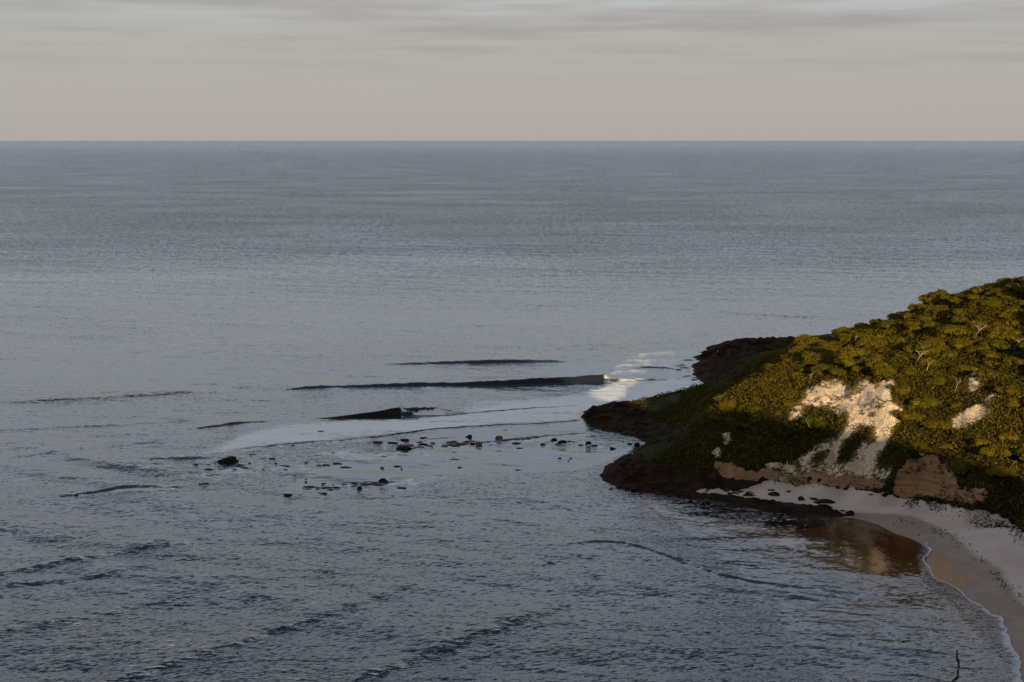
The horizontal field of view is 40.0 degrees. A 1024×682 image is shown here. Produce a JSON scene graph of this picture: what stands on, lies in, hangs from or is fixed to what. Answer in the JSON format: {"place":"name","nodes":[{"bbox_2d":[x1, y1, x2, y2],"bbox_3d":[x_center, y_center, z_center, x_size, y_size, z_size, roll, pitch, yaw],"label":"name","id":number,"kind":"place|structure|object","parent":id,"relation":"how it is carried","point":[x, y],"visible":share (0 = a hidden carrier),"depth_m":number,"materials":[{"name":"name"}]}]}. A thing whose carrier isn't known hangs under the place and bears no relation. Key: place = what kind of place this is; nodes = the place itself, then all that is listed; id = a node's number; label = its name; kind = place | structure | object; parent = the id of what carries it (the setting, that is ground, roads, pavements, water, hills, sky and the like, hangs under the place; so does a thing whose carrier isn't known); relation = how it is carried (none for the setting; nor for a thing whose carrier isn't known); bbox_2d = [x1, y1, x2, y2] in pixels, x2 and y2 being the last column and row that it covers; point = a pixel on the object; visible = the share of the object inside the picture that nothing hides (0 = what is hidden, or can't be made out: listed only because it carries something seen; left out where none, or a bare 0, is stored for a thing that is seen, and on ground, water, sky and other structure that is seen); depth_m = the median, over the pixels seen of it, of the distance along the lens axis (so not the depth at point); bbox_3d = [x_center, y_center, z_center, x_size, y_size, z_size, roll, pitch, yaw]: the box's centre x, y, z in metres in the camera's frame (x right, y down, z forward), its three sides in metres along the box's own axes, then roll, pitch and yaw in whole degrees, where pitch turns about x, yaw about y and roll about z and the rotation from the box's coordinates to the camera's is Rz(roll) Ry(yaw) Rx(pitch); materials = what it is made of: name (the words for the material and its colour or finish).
{"place":"outdoors","nodes":[
{"label":"outdoors","id":0,"kind":"place"},
{"bbox_2d":[0,141,1023,681],"bbox_3d":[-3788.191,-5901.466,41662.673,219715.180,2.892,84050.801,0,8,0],"label":"sea","id":1,"kind":"structure","parent":0,"point":[168,309],"depth_m":349.71,"materials":[{"name":"liquid"}]},
{"bbox_2d":[216,456,238,462],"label":"rock","id":2,"kind":"object","parent":1,"relation":"in","point":[228,459],"visible":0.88,"depth_m":264.83,"materials":[{"name":"black stone"}]},
{"bbox_2d":[952,650,959,681],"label":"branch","id":3,"kind":"object","parent":1,"relation":"on","point":[956,677],"visible":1,"depth_m":160.92,"materials":[{"name":"black wood"}]},
{"bbox_2d":[0,0,1023,140],"label":"sky","id":4,"kind":"structure","parent":0,"point":[71,70],"materials":[{"name":"grey"}]},
{"bbox_2d":[581,336,845,529],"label":"rocky shore","id":5,"kind":"structure","parent":0,"point":[713,368],"depth_m":244.17,"materials":[{"name":"black stone"}]},
{"bbox_2d":[632,282,1023,681],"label":"headland","id":6,"kind":"structure","parent":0,"point":[652,450],"depth_m":244.33,"materials":[{"name":"green plant"}]},
{"bbox_2d":[717,400,737,411],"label":"coastal tree","id":7,"kind":"object","parent":6,"relation":"on","point":[723,405],"visible":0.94,"depth_m":259.76,"materials":[{"name":"green plant"}]},
{"bbox_2d":[735,404,760,414],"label":"coastal tree","id":8,"kind":"object","parent":6,"relation":"on","point":[750,409],"visible":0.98,"depth_m":257.08,"materials":[{"name":"green plant"}]},
{"bbox_2d":[762,363,778,370],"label":"coastal tree","id":9,"kind":"object","parent":6,"relation":"on","point":[765,366],"visible":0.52,"depth_m":278.45,"materials":[{"name":"green plant"}]},
{"bbox_2d":[777,388,797,398],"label":"coastal tree","id":10,"kind":"object","parent":6,"relation":"on","point":[789,395],"visible":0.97,"depth_m":261.16,"materials":[{"name":"green plant"}]},
{"bbox_2d":[790,371,807,380],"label":"coastal tree","id":11,"kind":"object","parent":6,"relation":"on","point":[793,374],"visible":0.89,"depth_m":266.76,"materials":[{"name":"green plant"}]},
{"bbox_2d":[788,344,814,353],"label":"coastal tree","id":12,"kind":"object","parent":6,"relation":"on","point":[805,347],"visible":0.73,"depth_m":287.23,"materials":[{"name":"green plant"}]},
{"bbox_2d":[794,366,812,371],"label":"coastal tree","id":13,"kind":"object","parent":6,"relation":"on","point":[799,369],"visible":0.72,"depth_m":269.53,"materials":[{"name":"green plant"}]},
{"bbox_2d":[793,333,821,345],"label":"coastal tree","id":14,"kind":"object","parent":6,"relation":"on","point":[803,339],"visible":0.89,"depth_m":291.75,"materials":[{"name":"green plant"}]},
{"bbox_2d":[800,414,827,427],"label":"coastal tree","id":15,"kind":"object","parent":6,"relation":"on","point":[814,421],"visible":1,"depth_m":248.39,"materials":[{"name":"green plant"}]},
{"bbox_2d":[801,352,832,365],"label":"coastal tree","id":16,"kind":"object","parent":6,"relation":"on","point":[812,359],"visible":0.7,"depth_m":272.25,"materials":[{"name":"green plant"}]},
{"bbox_2d":[811,363,832,375],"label":"coastal tree","id":17,"kind":"object","parent":6,"relation":"on","point":[818,369],"visible":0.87,"depth_m":263.92,"materials":[{"name":"green plant"}]},
{"bbox_2d":[627,276,1023,529],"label":"scrub","id":18,"kind":"object","parent":6,"relation":"on","point":[729,390],"visible":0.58,"depth_m":253.44,"materials":[{"name":"green plant"}]},
{"bbox_2d":[818,347,840,351],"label":"coastal tree","id":19,"kind":"object","parent":6,"relation":"on","point":[832,348],"visible":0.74,"depth_m":278.91,"materials":[{"name":"green plant"}]},
{"bbox_2d":[818,341,841,347],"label":"coastal tree","id":20,"kind":"object","parent":6,"relation":"on","point":[826,344],"visible":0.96,"depth_m":281.38,"materials":[{"name":"green plant"}]},
{"bbox_2d":[827,367,846,375],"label":"coastal tree","id":21,"kind":"object","parent":6,"relation":"on","point":[836,371],"visible":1,"depth_m":260.09,"materials":[{"name":"green plant"}]},
{"bbox_2d":[829,326,858,335],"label":"coastal tree","id":22,"kind":"object","parent":6,"relation":"on","point":[840,329],"visible":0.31,"depth_m":298.84,"materials":[{"name":"green plant"}]},
{"bbox_2d":[838,333,858,342],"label":"coastal tree","id":23,"kind":"object","parent":6,"relation":"on","point":[844,336],"visible":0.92,"depth_m":282.33,"materials":[{"name":"green plant"}]},
{"bbox_2d":[833,357,864,367],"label":"coastal tree","id":24,"kind":"object","parent":6,"relation":"on","point":[847,363],"visible":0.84,"depth_m":260.53,"materials":[{"name":"green plant"}]},
{"bbox_2d":[833,345,865,360],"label":"coastal tree","id":25,"kind":"object","parent":6,"relation":"on","point":[849,351],"visible":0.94,"depth_m":264.71,"materials":[{"name":"green plant"}]},
{"bbox_2d":[851,366,864,372],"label":"coastal tree","id":26,"kind":"object","parent":6,"relation":"on","point":[854,368],"visible":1,"depth_m":257.58,"materials":[{"name":"green plant"}]},
{"bbox_2d":[714,368,1002,501],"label":"cliff","id":27,"kind":"structure","parent":6,"relation":"on","point":[926,481],"depth_m":239.62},
{"bbox_2d":[772,374,1000,499],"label":"cliff plants","id":28,"kind":"object","parent":27,"relation":"on","point":[880,405],"visible":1,"depth_m":242.91,"materials":[{"name":"green plant"}]},
{"bbox_2d":[850,322,869,328],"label":"coastal tree","id":29,"kind":"object","parent":6,"relation":"on","point":[860,325],"visible":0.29,"depth_m":300.66,"materials":[{"name":"green plant"}]},
{"bbox_2d":[853,333,874,338],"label":"coastal tree","id":30,"kind":"object","parent":6,"relation":"on","point":[860,335],"visible":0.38,"depth_m":281.68,"materials":[{"name":"green plant"}]},
{"bbox_2d":[860,353,883,362],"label":"coastal tree","id":31,"kind":"object","parent":6,"relation":"on","point":[876,356],"visible":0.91,"depth_m":258.97,"materials":[{"name":"green plant"}]},
{"bbox_2d":[856,335,890,350],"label":"coastal tree","id":32,"kind":"object","parent":6,"relation":"on","point":[878,340],"visible":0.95,"depth_m":273.89,"materials":[{"name":"green plant"}]},
{"bbox_2d":[869,318,881,325],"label":"coastal tree","id":33,"kind":"object","parent":6,"relation":"on","point":[873,322],"visible":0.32,"depth_m":297.27,"materials":[{"name":"green plant"}]},
{"bbox_2d":[865,360,886,367],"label":"coastal tree","id":34,"kind":"object","parent":6,"relation":"on","point":[874,363],"visible":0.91,"depth_m":255.70,"materials":[{"name":"green plant"}]},
{"bbox_2d":[870,366,896,377],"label":"coastal tree","id":35,"kind":"object","parent":6,"relation":"on","point":[884,371],"visible":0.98,"depth_m":250.66,"materials":[{"name":"green plant"}]},
{"bbox_2d":[878,346,893,353],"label":"coastal tree","id":36,"kind":"object","parent":6,"relation":"on","point":[887,349],"visible":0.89,"depth_m":266.79,"materials":[{"name":"green plant"}]},
{"bbox_2d":[874,319,903,329],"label":"coastal tree","id":37,"kind":"object","parent":6,"relation":"on","point":[887,324],"visible":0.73,"depth_m":286.13,"materials":[{"name":"green plant"}]},
{"bbox_2d":[888,337,903,343],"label":"coastal tree","id":38,"kind":"object","parent":6,"relation":"on","point":[898,339],"visible":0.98,"depth_m":271.28,"materials":[{"name":"green plant"}]},
{"bbox_2d":[890,384,910,394],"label":"coastal tree","id":39,"kind":"object","parent":6,"relation":"on","point":[903,389],"visible":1,"depth_m":244.03,"materials":[{"name":"green plant"}]},
{"bbox_2d":[893,352,915,359],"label":"coastal tree","id":40,"kind":"object","parent":6,"relation":"on","point":[902,355],"visible":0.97,"depth_m":257.92,"materials":[{"name":"green plant"}]},
{"bbox_2d":[896,366,916,374],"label":"coastal tree","id":41,"kind":"object","parent":6,"relation":"on","point":[909,370],"visible":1,"depth_m":249.49,"materials":[{"name":"green plant"}]},
{"bbox_2d":[892,409,926,420],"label":"coastal tree","id":42,"kind":"object","parent":6,"relation":"on","point":[910,415],"visible":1,"depth_m":238.35,"materials":[{"name":"green plant"}]},
{"bbox_2d":[902,312,916,318],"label":"coastal tree","id":43,"kind":"object","parent":6,"relation":"on","point":[906,315],"visible":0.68,"depth_m":286.39,"materials":[{"name":"green plant"}]},
{"bbox_2d":[904,343,916,352],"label":"coastal tree","id":44,"kind":"object","parent":6,"relation":"on","point":[909,348],"visible":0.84,"depth_m":260.56,"materials":[{"name":"green plant"}]},
{"bbox_2d":[904,322,921,331],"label":"coastal tree","id":45,"kind":"object","parent":6,"relation":"on","point":[912,326],"visible":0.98,"depth_m":275.68,"materials":[{"name":"green plant"}]},
{"bbox_2d":[908,303,922,313],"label":"coastal tree","id":46,"kind":"object","parent":6,"relation":"on","point":[912,307],"visible":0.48,"depth_m":291.19,"materials":[{"name":"green plant"}]},
{"bbox_2d":[908,442,932,451],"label":"coastal tree","id":47,"kind":"object","parent":6,"relation":"on","point":[920,447],"visible":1,"depth_m":232.78,"materials":[{"name":"green plant"}]},
{"bbox_2d":[907,394,940,408],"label":"coastal tree","id":48,"kind":"object","parent":6,"relation":"on","point":[923,401],"visible":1,"depth_m":239.69,"materials":[{"name":"green plant"}]},
{"bbox_2d":[915,315,932,320],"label":"coastal tree","id":49,"kind":"object","parent":6,"relation":"on","point":[922,317],"visible":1,"depth_m":279.98,"materials":[{"name":"green plant"}]},
{"bbox_2d":[915,358,937,366],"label":"coastal tree","id":50,"kind":"object","parent":6,"relation":"on","point":[922,361],"visible":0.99,"depth_m":252.65,"materials":[{"name":"green plant"}]},
{"bbox_2d":[913,340,950,356],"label":"coastal tree","id":51,"kind":"object","parent":6,"relation":"on","point":[927,346],"visible":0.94,"depth_m":258.07,"materials":[{"name":"green plant"}]},
{"bbox_2d":[917,289,948,302],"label":"coastal tree","id":52,"kind":"object","parent":6,"relation":"on","point":[924,298],"visible":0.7,"depth_m":294.74,"materials":[{"name":"green plant"}]},
{"bbox_2d":[922,321,944,328],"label":"coastal tree","id":53,"kind":"object","parent":6,"relation":"on","point":[931,324],"visible":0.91,"depth_m":274.13,"materials":[{"name":"green plant"}]},
{"bbox_2d":[921,375,948,386],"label":"coastal tree","id":54,"kind":"object","parent":6,"relation":"on","point":[934,380],"visible":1,"depth_m":244.94,"materials":[{"name":"green plant"}]},
{"bbox_2d":[926,299,943,305],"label":"coastal tree","id":55,"kind":"object","parent":6,"relation":"on","point":[932,302],"visible":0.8,"depth_m":289.95,"materials":[{"name":"green plant"}]},
{"bbox_2d":[924,305,948,313],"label":"coastal tree","id":56,"kind":"object","parent":6,"relation":"on","point":[929,309],"visible":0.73,"depth_m":284.00,"materials":[{"name":"green plant"}]},
{"bbox_2d":[925,337,947,342],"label":"coastal tree","id":57,"kind":"object","parent":6,"relation":"on","point":[933,339],"visible":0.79,"depth_m":263.62,"materials":[{"name":"green plant"}]},
{"bbox_2d":[919,418,955,428],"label":"coastal tree","id":58,"kind":"object","parent":6,"relation":"on","point":[940,424],"visible":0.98,"depth_m":235.23,"materials":[{"name":"green plant"}]},
{"bbox_2d":[932,308,946,314],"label":"coastal tree","id":59,"kind":"object","parent":6,"relation":"on","point":[938,310],"visible":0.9,"depth_m":280.50,"materials":[{"name":"green plant"}]},
{"bbox_2d":[931,443,954,448],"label":"coastal tree","id":60,"kind":"object","parent":6,"relation":"on","point":[942,445],"visible":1,"depth_m":231.74,"materials":[{"name":"green plant"}]},
{"bbox_2d":[936,293,956,301],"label":"coastal tree","id":61,"kind":"object","parent":6,"relation":"on","point":[943,296],"visible":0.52,"depth_m":290.97,"materials":[{"name":"green plant"}]},
{"bbox_2d":[942,350,957,357],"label":"coastal tree","id":62,"kind":"object","parent":6,"relation":"on","point":[948,353],"visible":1,"depth_m":254.79,"materials":[{"name":"green plant"}]},
{"bbox_2d":[932,324,977,337],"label":"coastal tree","id":63,"kind":"object","parent":6,"relation":"on","point":[951,330],"visible":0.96,"depth_m":262.37,"materials":[{"name":"green plant"}]},
{"bbox_2d":[947,401,962,408],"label":"coastal tree","id":64,"kind":"object","parent":6,"relation":"on","point":[953,404],"visible":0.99,"depth_m":238.08,"materials":[{"name":"green plant"}]},
{"bbox_2d":[947,296,967,304],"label":"coastal tree","id":65,"kind":"object","parent":6,"relation":"on","point":[956,300],"visible":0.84,"depth_m":282.34,"materials":[{"name":"green plant"}]},
{"bbox_2d":[952,308,966,315],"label":"coastal tree","id":66,"kind":"object","parent":6,"relation":"on","point":[957,312],"visible":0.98,"depth_m":273.20,"materials":[{"name":"green plant"}]},
{"bbox_2d":[951,315,970,324],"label":"coastal tree","id":67,"kind":"object","parent":6,"relation":"on","point":[960,319],"visible":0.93,"depth_m":268.78,"materials":[{"name":"green plant"}]},
{"bbox_2d":[946,458,976,473],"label":"coastal tree","id":68,"kind":"object","parent":6,"relation":"on","point":[959,465],"visible":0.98,"depth_m":224.51,"materials":[{"name":"green plant"}]},
{"bbox_2d":[948,336,976,348],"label":"coastal tree","id":69,"kind":"object","parent":6,"relation":"on","point":[958,343],"visible":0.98,"depth_m":257.63,"materials":[{"name":"green plant"}]},
{"bbox_2d":[948,365,976,374],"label":"coastal tree","id":70,"kind":"object","parent":6,"relation":"on","point":[959,369],"visible":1,"depth_m":247.10,"materials":[{"name":"green plant"}]},
{"bbox_2d":[965,320,983,332],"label":"coastal tree","id":71,"kind":"object","parent":6,"relation":"on","point":[971,324],"visible":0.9,"depth_m":261.74,"materials":[{"name":"green plant"}]},
{"bbox_2d":[964,343,990,352],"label":"coastal tree","id":72,"kind":"object","parent":6,"relation":"on","point":[972,348],"visible":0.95,"depth_m":254.21,"materials":[{"name":"green plant"}]},
{"bbox_2d":[965,294,989,299],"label":"coastal tree","id":73,"kind":"object","parent":6,"relation":"on","point":[971,297],"visible":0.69,"depth_m":279.58,"materials":[{"name":"green plant"}]},
{"bbox_2d":[967,298,988,306],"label":"coastal tree","id":74,"kind":"object","parent":6,"relation":"on","point":[970,303],"visible":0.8,"depth_m":274.76,"materials":[{"name":"green plant"}]},
{"bbox_2d":[971,438,990,444],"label":"coastal tree","id":75,"kind":"object","parent":6,"relation":"on","point":[980,441],"visible":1,"depth_m":227.47,"materials":[{"name":"green plant"}]},
{"bbox_2d":[967,315,995,321],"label":"coastal tree","id":76,"kind":"object","parent":6,"relation":"on","point":[976,317],"visible":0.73,"depth_m":265.94,"materials":[{"name":"green plant"}]},
{"bbox_2d":[968,285,995,294],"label":"coastal tree","id":77,"kind":"object","parent":6,"relation":"on","point":[976,289],"visible":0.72,"depth_m":283.60,"materials":[{"name":"green plant"}]},
{"bbox_2d":[975,369,1005,381],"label":"coastal tree","id":78,"kind":"object","parent":6,"relation":"on","point":[988,374],"visible":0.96,"depth_m":241.04,"materials":[{"name":"green plant"}]},
{"bbox_2d":[979,300,1006,307],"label":"coastal tree","id":79,"kind":"object","parent":6,"relation":"on","point":[993,303],"visible":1,"depth_m":270.68,"materials":[{"name":"green plant"}]},
{"bbox_2d":[979,350,1008,358],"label":"coastal tree","id":80,"kind":"object","parent":6,"relation":"on","point":[989,353],"visible":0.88,"depth_m":249.79,"materials":[{"name":"green plant"}]},
{"bbox_2d":[979,339,1011,350],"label":"coastal tree","id":81,"kind":"object","parent":6,"relation":"on","point":[998,344],"visible":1,"depth_m":252.47,"materials":[{"name":"green plant"}]},
{"bbox_2d":[983,285,1009,295],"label":"coastal tree","id":82,"kind":"object","parent":6,"relation":"on","point":[995,290],"visible":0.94,"depth_m":279.30,"materials":[{"name":"green plant"}]},
{"bbox_2d":[979,445,1014,456],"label":"coastal tree","id":83,"kind":"object","parent":6,"relation":"on","point":[990,450],"visible":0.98,"depth_m":223.81,"materials":[{"name":"green plant"}]},
{"bbox_2d":[982,321,1011,330],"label":"coastal tree","id":84,"kind":"object","parent":6,"relation":"on","point":[996,325],"visible":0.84,"depth_m":259.33,"materials":[{"name":"green plant"}]},
{"bbox_2d":[985,466,1018,476],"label":"coastal tree","id":85,"kind":"object","parent":6,"relation":"on","point":[997,471],"visible":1,"depth_m":219.09,"materials":[{"name":"green plant"}]},
{"bbox_2d":[982,328,1022,339],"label":"coastal tree","id":86,"kind":"object","parent":6,"relation":"on","point":[1001,332],"visible":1,"depth_m":255.98,"materials":[{"name":"green plant"}]},
{"bbox_2d":[996,277,1012,285],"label":"coastal tree","id":87,"kind":"object","parent":6,"relation":"on","point":[1003,280],"visible":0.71,"depth_m":287.40,"materials":[{"name":"green plant"}]},
{"bbox_2d":[996,292,1013,298],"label":"coastal tree","id":88,"kind":"object","parent":6,"relation":"on","point":[998,294],"visible":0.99,"depth_m":274.06,"materials":[{"name":"green plant"}]},
{"bbox_2d":[997,431,1017,440],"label":"coastal tree","id":89,"kind":"object","parent":6,"relation":"on","point":[1007,435],"visible":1,"depth_m":226.44,"materials":[{"name":"green plant"}]},
{"bbox_2d":[997,312,1017,319],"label":"coastal tree","id":90,"kind":"object","parent":6,"relation":"on","point":[1003,315],"visible":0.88,"depth_m":263.86,"materials":[{"name":"green plant"}]},
{"bbox_2d":[994,383,1023,396],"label":"coastal tree","id":91,"kind":"object","parent":6,"relation":"on","point":[1007,389],"visible":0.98,"depth_m":235.11,"materials":[{"name":"green plant"}]},
{"bbox_2d":[999,397,1023,407],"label":"coastal tree","id":92,"kind":"object","parent":6,"relation":"on","point":[1012,402],"visible":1,"depth_m":231.98,"materials":[{"name":"green plant"}]},
{"bbox_2d":[1002,305,1021,313],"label":"coastal tree","id":93,"kind":"object","parent":6,"relation":"on","point":[1007,309],"visible":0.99,"depth_m":266.59,"materials":[{"name":"green plant"}]},
{"bbox_2d":[1005,282,1019,289],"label":"coastal tree","id":94,"kind":"object","parent":6,"relation":"on","point":[1014,285],"visible":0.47,"depth_m":276.45,"materials":[{"name":"green plant"}]},
{"bbox_2d":[1002,357,1023,365],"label":"coastal tree","id":95,"kind":"object","parent":6,"relation":"on","point":[1015,361],"visible":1,"depth_m":244.76,"materials":[{"name":"green plant"}]},
{"bbox_2d":[1004,319,1021,325],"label":"coastal tree","id":96,"kind":"object","parent":6,"relation":"on","point":[1016,322],"visible":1,"depth_m":259.61,"materials":[{"name":"green plant"}]},
{"bbox_2d":[1005,299,1023,307],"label":"coastal tree","id":97,"kind":"object","parent":6,"relation":"on","point":[1015,302],"visible":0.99,"depth_m":268.00,"materials":[{"name":"green plant"}]},
{"bbox_2d":[1014,447,1023,460],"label":"coastal tree","id":98,"kind":"object","parent":6,"relation":"on","point":[1020,452],"visible":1,"depth_m":220.99,"materials":[{"name":"green plant"}]},
{"bbox_2d":[633,477,1023,681],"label":"beach","id":99,"kind":"structure","parent":0,"point":[861,544],"depth_m":204.74,"materials":[{"name":"beige sand"}]},
{"bbox_2d":[813,499,835,503],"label":"rock","id":100,"kind":"object","parent":99,"relation":"on","point":[827,501],"visible":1,"depth_m":232.08,"materials":[{"name":"black stone"}]},
{"bbox_2d":[893,484,1023,610],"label":"seaweed wrack","id":101,"kind":"object","parent":99,"relation":"on","point":[997,522],"visible":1,"depth_m":216.98,"materials":[{"name":"brown plant"}]},
{"bbox_2d":[922,542,1022,681],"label":"swash foam","id":102,"kind":"object","parent":99,"relation":"on","point":[1015,670],"visible":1,"depth_m":168.30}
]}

